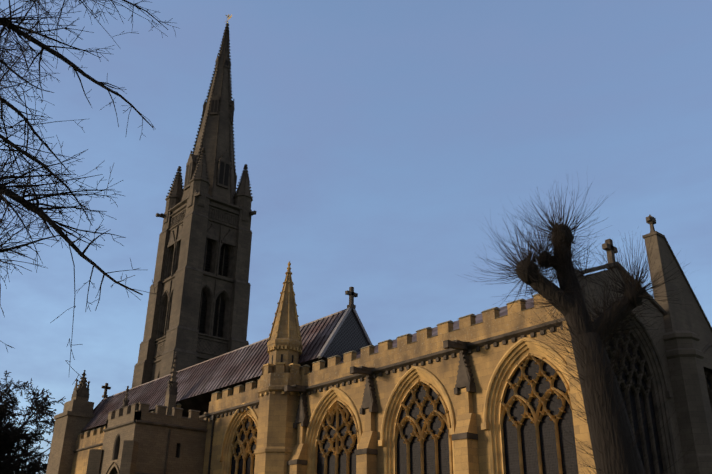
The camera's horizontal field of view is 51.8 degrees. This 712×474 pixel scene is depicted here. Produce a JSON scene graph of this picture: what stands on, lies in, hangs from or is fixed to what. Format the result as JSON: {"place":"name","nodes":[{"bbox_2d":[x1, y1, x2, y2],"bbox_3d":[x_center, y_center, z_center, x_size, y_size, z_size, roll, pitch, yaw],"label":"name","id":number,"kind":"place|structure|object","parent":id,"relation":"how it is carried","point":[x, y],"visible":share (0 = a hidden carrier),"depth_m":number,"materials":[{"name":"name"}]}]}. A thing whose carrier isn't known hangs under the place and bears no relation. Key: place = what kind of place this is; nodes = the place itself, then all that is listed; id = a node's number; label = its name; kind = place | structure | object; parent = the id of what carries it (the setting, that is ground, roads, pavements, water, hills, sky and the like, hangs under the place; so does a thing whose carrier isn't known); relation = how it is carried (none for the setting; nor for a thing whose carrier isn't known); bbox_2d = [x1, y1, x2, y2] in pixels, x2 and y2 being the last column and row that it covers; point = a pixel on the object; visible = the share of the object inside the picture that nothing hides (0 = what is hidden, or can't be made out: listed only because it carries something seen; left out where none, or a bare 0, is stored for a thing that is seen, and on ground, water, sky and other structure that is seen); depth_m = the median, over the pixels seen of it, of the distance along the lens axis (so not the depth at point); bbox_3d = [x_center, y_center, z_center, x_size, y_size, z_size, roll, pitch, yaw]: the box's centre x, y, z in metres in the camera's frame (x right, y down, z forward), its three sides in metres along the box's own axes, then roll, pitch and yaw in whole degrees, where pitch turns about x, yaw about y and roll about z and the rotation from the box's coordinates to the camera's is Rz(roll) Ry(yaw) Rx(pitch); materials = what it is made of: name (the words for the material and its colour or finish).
{"place":"outdoors","nodes":[
{"label":"outdoors","id":0,"kind":"place"},
{"bbox_2d":[0,0,177,384],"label":"tree","id":1,"kind":"object","parent":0,"point":[10,150],"depth_m":14.65,"materials":[{"name":"brown plant"}]},
{"bbox_2d":[175,443,178,457],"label":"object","id":2,"kind":"object","parent":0,"point":[177,447],"visible":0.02,"depth_m":67.64,"materials":[{"name":"black"}]},
{"bbox_2d":[184,60,233,186],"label":"spire windows","id":3,"kind":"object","parent":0,"point":[221,174],"visible":0.44,"depth_m":109.01,"materials":[{"name":"black"}]},
{"bbox_2d":[199,241,228,337],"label":"tower windows","id":4,"kind":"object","parent":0,"point":[203,306],"visible":0.15,"depth_m":101.53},
{"bbox_2d":[93,287,357,428],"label":"roof crosses","id":5,"kind":"structure","parent":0,"point":[351,293],"depth_m":64.26,"materials":[{"name":"grey stone"}]},
{"bbox_2d":[76,293,539,440],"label":"aisle parapet copings","id":6,"kind":"object","parent":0,"point":[409,334],"visible":0.25,"depth_m":53.89,"materials":[{"name":"beige stone"}]},
{"bbox_2d":[71,295,596,473],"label":"aisle wall","id":7,"kind":"structure","parent":0,"point":[483,362],"depth_m":49.56,"materials":[{"name":"beige stone"}]},
{"bbox_2d":[82,309,369,430],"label":"roof","id":8,"kind":"structure","parent":7,"relation":"on","point":[198,384],"depth_m":76.16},
{"bbox_2d":[317,303,371,357],"bbox_3d":[-0.296,8.336,62.867,7.181,5.397,0.400,20,-30,-36],"label":"coping","id":9,"kind":"object","parent":8,"relation":"attached to","point":[333,334],"visible":0.59,"depth_m":62.20,"materials":[{"name":"grey stone"}]},
{"bbox_2d":[73,318,565,464],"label":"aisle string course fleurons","id":10,"kind":"object","parent":7,"relation":"attached to","point":[465,378],"visible":0.83,"depth_m":51.13,"materials":[{"name":"beige stone"}]},
{"bbox_2d":[98,337,578,473],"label":"aisle trim","id":11,"kind":"structure","parent":7,"relation":"attached to","point":[496,408],"depth_m":49.25,"materials":[{"name":"beige stone"}]},
{"bbox_2d":[288,388,478,473],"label":"buttresses","id":12,"kind":"structure","parent":7,"relation":"attached to","point":[466,460],"depth_m":46.20,"materials":[{"name":"beige stone"}]},
{"bbox_2d":[208,315,594,473],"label":"rainwater pipes","id":13,"kind":"object","parent":7,"relation":"attached to","point":[213,417],"visible":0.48,"depth_m":68.27,"materials":[{"name":"grey metal"}]},
{"bbox_2d":[340,298,533,362],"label":"merlons","id":14,"kind":"structure","parent":7,"relation":"on","point":[502,312],"depth_m":53.04,"materials":[{"name":"beige stone"}]},
{"bbox_2d":[231,331,711,473],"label":"window glass","id":15,"kind":"object","parent":7,"relation":"in","point":[549,458],"visible":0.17,"depth_m":44.03,"materials":[{"name":"black glass"}]},
{"bbox_2d":[322,309,368,360],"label":"gable wall","id":16,"kind":"structure","parent":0,"point":[349,336],"depth_m":62.45,"materials":[{"name":"grey stone"}]},
{"bbox_2d":[0,0,711,473],"label":"sky","id":17,"kind":"structure","parent":0,"point":[376,140],"materials":[{"name":"blue"}]},
{"label":"ground","id":18,"kind":"structure","parent":0,"visible":0},
{"bbox_2d":[0,370,65,473],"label":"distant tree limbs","id":19,"kind":"object","parent":18,"relation":"on","point":[11,435],"visible":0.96,"depth_m":108.92,"materials":[{"name":"black plant"}]},
{"bbox_2d":[46,359,176,473],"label":"turret and buttress pinnacles","id":20,"kind":"object","parent":18,"relation":"on","point":[75,417],"visible":0.44,"depth_m":94.54,"materials":[{"name":"stone"}]},
{"bbox_2d":[71,352,177,407],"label":"pinnacle crockets","id":21,"kind":"object","parent":20,"relation":"attached to","point":[83,391],"visible":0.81,"depth_m":85.78,"materials":[{"name":"stone"}]},
{"bbox_2d":[86,402,207,473],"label":"porch walls","id":22,"kind":"structure","parent":18,"relation":"on","point":[142,448],"depth_m":67.14,"materials":[{"name":"beige stone"}]},
{"bbox_2d":[103,420,207,473],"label":"porch trim","id":23,"kind":"structure","parent":22,"relation":"attached to","point":[115,454],"depth_m":67.16,"materials":[{"name":"beige stone"}]},
{"bbox_2d":[132,192,251,414],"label":"tower walls","id":24,"kind":"structure","parent":18,"relation":"on","point":[187,284],"depth_m":100.33,"materials":[{"name":"beige stone"}]},
{"bbox_2d":[134,190,255,378],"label":"tower stone trim","id":25,"kind":"structure","parent":24,"relation":"attached to","point":[174,243],"depth_m":102.34,"materials":[{"name":"beige stone"}]},
{"bbox_2d":[164,152,252,222],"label":"tower pinnacles","id":26,"kind":"object","parent":24,"relation":"on","point":[198,180],"visible":0.5,"depth_m":108.10,"materials":[{"name":"beige stone"}]},
{"bbox_2d":[166,147,252,206],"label":"pinnacle crockets","id":27,"kind":"object","parent":26,"relation":"attached to","point":[204,154],"visible":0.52,"depth_m":109.80,"materials":[{"name":"beige stone"}]},
{"bbox_2d":[181,35,238,206],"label":"spire","id":28,"kind":"structure","parent":24,"relation":"on","point":[209,146],"depth_m":112.32,"materials":[{"name":"stone"}]},
{"bbox_2d":[180,23,236,203],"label":"spire ribs","id":29,"kind":"object","parent":28,"relation":"attached to","point":[224,158],"visible":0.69,"depth_m":113.67,"materials":[{"name":"beige stone"}]},
{"bbox_2d":[254,271,302,473],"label":"stair turret","id":30,"kind":"object","parent":18,"relation":"on","point":[276,438],"visible":0.79,"depth_m":59.16,"materials":[{"name":"stone"}]},
{"bbox_2d":[258,261,301,397],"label":"pinnacle trim","id":31,"kind":"structure","parent":30,"relation":"attached to","point":[269,349],"depth_m":62.70,"materials":[{"name":"beige stone"}]},
{"bbox_2d":[271,354,298,363],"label":"turret openings","id":32,"kind":"object","parent":30,"relation":"in","point":[282,358],"visible":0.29,"depth_m":61.17,"materials":[{"name":"black"}]},
{"bbox_2d":[516,224,645,473],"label":"tree trunk","id":33,"kind":"object","parent":18,"relation":"on","point":[630,463],"visible":0.83,"depth_m":14.82,"materials":[{"name":"brown plant"}]},
{"bbox_2d":[464,175,701,473],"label":"tree twigs","id":34,"kind":"object","parent":18,"relation":"on","point":[536,251],"visible":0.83,"depth_m":15.62,"materials":[{"name":"black plant"}]},
{"bbox_2d":[584,234,711,473],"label":"walls","id":35,"kind":"structure","parent":18,"relation":"on","point":[685,339],"depth_m":46.43,"materials":[{"name":"stone"}]},
{"bbox_2d":[574,239,666,315],"bbox_3d":[16.274,3.115,46.076,10.765,6.400,0.900,20,-30,-36],"label":"gable coping","id":36,"kind":"object","parent":35,"relation":"on","point":[611,249],"visible":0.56,"depth_m":46.74,"materials":[{"name":"beige stone"}]},
{"bbox_2d":[605,311,711,473],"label":"tracery","id":37,"kind":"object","parent":35,"relation":"attached to","point":[649,359],"depth_m":44.78,"materials":[{"name":"stone"}]},
{"bbox_2d":[643,215,711,330],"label":"gable coping","id":38,"kind":"object","parent":35,"relation":"on","point":[650,220],"visible":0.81,"depth_m":51.60,"materials":[{"name":"stone"}]}
]}

